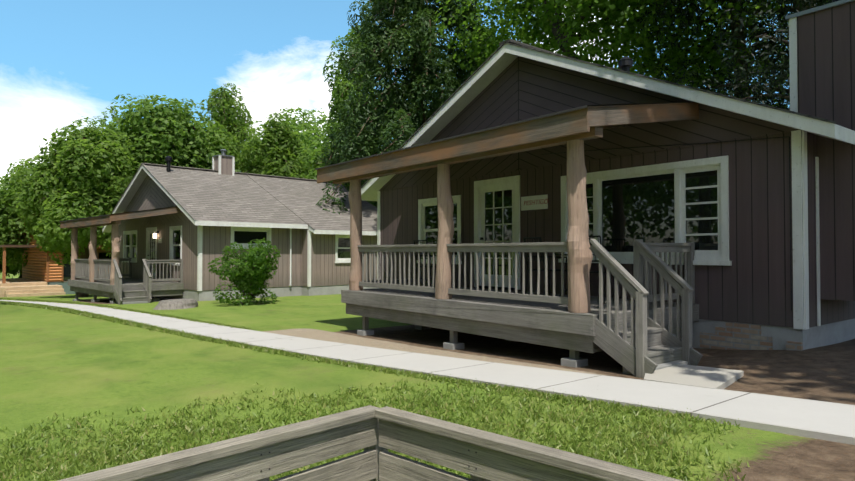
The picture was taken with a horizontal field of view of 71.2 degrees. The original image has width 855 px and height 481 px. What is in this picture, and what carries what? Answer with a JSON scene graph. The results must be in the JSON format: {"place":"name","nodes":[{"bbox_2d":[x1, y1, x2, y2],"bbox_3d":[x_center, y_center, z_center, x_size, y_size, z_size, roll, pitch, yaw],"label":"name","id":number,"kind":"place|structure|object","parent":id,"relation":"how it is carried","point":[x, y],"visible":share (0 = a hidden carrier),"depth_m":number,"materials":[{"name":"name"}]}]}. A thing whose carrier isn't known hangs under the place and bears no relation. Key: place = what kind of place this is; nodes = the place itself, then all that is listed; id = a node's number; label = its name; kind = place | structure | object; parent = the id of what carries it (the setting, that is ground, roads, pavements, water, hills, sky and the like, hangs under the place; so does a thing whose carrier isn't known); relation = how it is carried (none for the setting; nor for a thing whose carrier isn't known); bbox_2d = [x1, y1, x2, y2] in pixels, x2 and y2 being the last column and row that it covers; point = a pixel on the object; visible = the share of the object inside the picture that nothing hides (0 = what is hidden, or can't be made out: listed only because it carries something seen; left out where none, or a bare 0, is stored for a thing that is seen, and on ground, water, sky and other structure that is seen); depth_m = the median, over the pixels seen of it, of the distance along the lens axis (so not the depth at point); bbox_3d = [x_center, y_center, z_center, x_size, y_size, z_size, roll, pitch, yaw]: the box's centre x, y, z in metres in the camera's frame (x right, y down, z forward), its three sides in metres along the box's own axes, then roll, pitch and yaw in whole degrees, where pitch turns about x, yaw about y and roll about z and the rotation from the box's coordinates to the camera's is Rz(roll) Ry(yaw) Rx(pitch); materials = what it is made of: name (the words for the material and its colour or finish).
{"place":"outdoors","nodes":[
{"label":"outdoors","id":0,"kind":"place"},
{"bbox_2d":[0,0,790,186],"label":"sky","id":1,"kind":"structure","parent":0,"point":[62,62],"materials":[{"name":"blue"}]},
{"bbox_2d":[0,270,854,480],"bbox_3d":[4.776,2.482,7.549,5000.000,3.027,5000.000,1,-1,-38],"label":"ground","id":2,"kind":"structure","parent":0,"point":[60,363],"depth_m":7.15,"materials":[{"name":"green plant"}]},
{"bbox_2d":[0,243,21,275],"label":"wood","id":3,"kind":"object","parent":2,"relation":"on","point":[14,273],"depth_m":63.72,"materials":[{"name":"green plant"}]},
{"bbox_2d":[0,256,21,273],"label":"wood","id":4,"kind":"object","parent":2,"relation":"on","point":[11,269],"depth_m":63.67,"materials":[{"name":"green plant"}]},
{"bbox_2d":[1,255,21,277],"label":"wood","id":5,"kind":"object","parent":2,"relation":"on","point":[20,275],"depth_m":69.73,"materials":[{"name":"green plant"}]},
{"bbox_2d":[0,159,40,266],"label":"tree","id":6,"kind":"object","parent":2,"relation":"on","point":[10,225],"visible":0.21,"depth_m":44.41,"materials":[{"name":"green plant"}]},
{"bbox_2d":[0,222,111,296],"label":"log cabin","id":7,"kind":"object","parent":2,"relation":"on","point":[43,274],"visible":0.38,"depth_m":41.07,"materials":[{"name":"wood logs"},{"name":"wood"}]},
{"bbox_2d":[10,120,139,296],"bbox_3d":[-18.592,-1.677,32.457,6.876,9.519,7.092,0,-1,20],"label":"tree","id":8,"kind":"object","parent":2,"relation":"on","point":[84,173],"visible":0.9,"depth_m":30.84,"materials":[{"name":"green plant"}]},
{"bbox_2d":[59,206,183,304],"bbox_3d":[-12.284,0.653,23.918,2.660,3.932,7.597,1,-1,-44],"label":"porch","id":9,"kind":"object","parent":2,"relation":"on","point":[114,286],"visible":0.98,"depth_m":22.24,"materials":[{"name":"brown wood"}]},
{"bbox_2d":[65,94,246,175],"bbox_3d":[-16.955,-3.032,38.262,10.052,12.789,10.499,0,-1,24],"label":"tree","id":10,"kind":"object","parent":2,"relation":"on","point":[158,134],"visible":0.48,"depth_m":35.58,"materials":[{"name":"green plant"}]},
{"bbox_2d":[153,299,197,309],"bbox_3d":[-7.734,2.006,18.300,1.480,0.340,1.084,1,-1,-38],"label":"rock","id":11,"kind":"object","parent":2,"relation":"on","point":[172,304],"visible":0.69,"depth_m":17.99,"materials":[{"name":"grey stone"}]},
{"bbox_2d":[198,82,257,169],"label":"tree","id":12,"kind":"object","parent":2,"relation":"on","point":[224,103],"visible":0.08,"depth_m":41.04,"materials":[{"name":"green plant"}]},
{"bbox_2d":[102,149,376,300],"bbox_3d":[-8.176,-0.445,28.336,10.160,7.475,11.254,1,-1,-44],"label":"cabin","id":13,"kind":"object","parent":2,"relation":"on","point":[221,204],"visible":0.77,"depth_m":24.62,"materials":[{"name":"grey wood"}]},
{"bbox_2d":[208,238,280,305],"bbox_3d":[-5.958,1.081,19.636,2.341,2.332,2.685,1,-1,-38],"label":"shrub","id":14,"kind":"object","parent":2,"relation":"on","point":[250,276],"visible":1,"depth_m":19.25,"materials":[{"name":"green plant"}]},
{"bbox_2d":[239,112,316,178],"bbox_3d":[-9.886,-2.025,38.556,6.535,12.312,6.685,1,-1,-38],"label":"tree","id":15,"kind":"object","parent":2,"relation":"on","point":[281,147],"visible":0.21,"depth_m":37.49,"materials":[{"name":"green plant"}]},
{"bbox_2d":[238,119,343,184],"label":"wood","id":16,"kind":"object","parent":2,"relation":"on","point":[314,141],"visible":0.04,"depth_m":58.39,"materials":[{"name":"green plant"}]},
{"bbox_2d":[260,106,383,168],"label":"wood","id":17,"kind":"object","parent":2,"relation":"on","point":[305,126],"visible":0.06,"depth_m":67.39,"materials":[{"name":"green plant"}]},
{"bbox_2d":[289,25,386,204],"bbox_3d":[-4.544,-5.367,38.243,9.510,17.360,9.289,0,-1,12],"label":"broadleaf tree","id":18,"kind":"object","parent":2,"relation":"on","point":[341,92],"visible":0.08,"depth_m":37.74,"materials":[{"name":"green plant"}]},
{"bbox_2d":[58,405,681,480],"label":"wooden railing","id":19,"kind":"object","parent":2,"relation":"on","point":[376,433],"visible":1,"depth_m":2.62,"materials":[{"name":"grey wood"}]},
{"bbox_2d":[316,0,497,213],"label":"broadleaf tree","id":20,"kind":"object","parent":2,"relation":"on","point":[400,119],"visible":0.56,"depth_m":27.68,"materials":[{"name":"green plant"}]},
{"bbox_2d":[158,136,791,310],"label":"cabin fittings","id":21,"kind":"object","parent":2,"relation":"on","point":[159,240],"visible":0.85,"depth_m":8.42,"materials":[{"name":"metal"}]},
{"bbox_2d":[461,29,499,81],"bbox_3d":[3.567,-4.304,32.002,10.286,14.472,8.787,0,-1,-13],"label":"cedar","id":22,"kind":"object","parent":2,"relation":"on","point":[479,53],"depth_m":31.74,"materials":[{"name":"green plant"}]},
{"bbox_2d":[315,102,702,377],"bbox_3d":[1.048,-0.052,10.230,2.660,3.881,7.594,1,-1,-38],"label":"porch","id":23,"kind":"object","parent":2,"relation":"on","point":[642,331],"visible":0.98,"depth_m":8.13,"materials":[{"name":"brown wood"}]},
{"bbox_2d":[413,240,436,286],"bbox_3d":[0.075,0.488,12.224,0.582,0.994,0.523,1,-1,-38],"label":"porch chair","id":24,"kind":"object","parent":23,"relation":"on","point":[430,266],"visible":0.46,"depth_m":12.08,"materials":[{"name":"wood"}]},
{"bbox_2d":[523,237,567,295],"bbox_3d":[1.960,0.446,9.899,0.582,0.994,0.525,1,-1,-28],"label":"porch chair","id":25,"kind":"object","parent":23,"relation":"on","point":[541,256],"visible":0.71,"depth_m":9.82,"materials":[{"name":"wood"}]},
{"bbox_2d":[589,235,613,303],"bbox_3d":[2.510,0.430,9.037,0.525,0.994,0.582,-1,-1,37],"label":"porch chair","id":26,"kind":"object","parent":23,"relation":"on","point":[599,237],"visible":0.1,"depth_m":8.73,"materials":[{"name":"wood"}]},
{"bbox_2d":[432,0,776,87],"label":"tree","id":27,"kind":"object","parent":2,"relation":"on","point":[543,29],"visible":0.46,"depth_m":22.67,"materials":[{"name":"green plant"}]},
{"bbox_2d":[361,0,854,350],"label":"cabin","id":28,"kind":"object","parent":2,"relation":"on","point":[724,207],"visible":0.75,"depth_m":8.70,"materials":[{"name":"wood"}]},
{"bbox_2d":[524,199,547,204],"bbox_3d":[2.012,-0.711,11.098,0.004,0.088,0.596,1,-1,-38],"label":"sign lettering","id":29,"kind":"object","parent":28,"relation":"attached to","point":[536,202],"visible":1,"depth_m":11.08},
{"bbox_2d":[544,0,827,108],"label":"tree","id":30,"kind":"object","parent":2,"relation":"on","point":[706,4],"visible":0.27,"depth_m":21.66,"materials":[{"name":"green plant"}]},
{"bbox_2d":[624,0,831,111],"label":"broadleaf tree","id":31,"kind":"object","parent":2,"relation":"on","point":[779,36],"visible":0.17,"depth_m":18.65,"materials":[{"name":"green plant"}]},
{"bbox_2d":[0,300,854,444],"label":"sidewalk","id":32,"kind":"structure","parent":0,"point":[701,391],"depth_m":6.17,"materials":[{"name":"concrete"}]}
]}

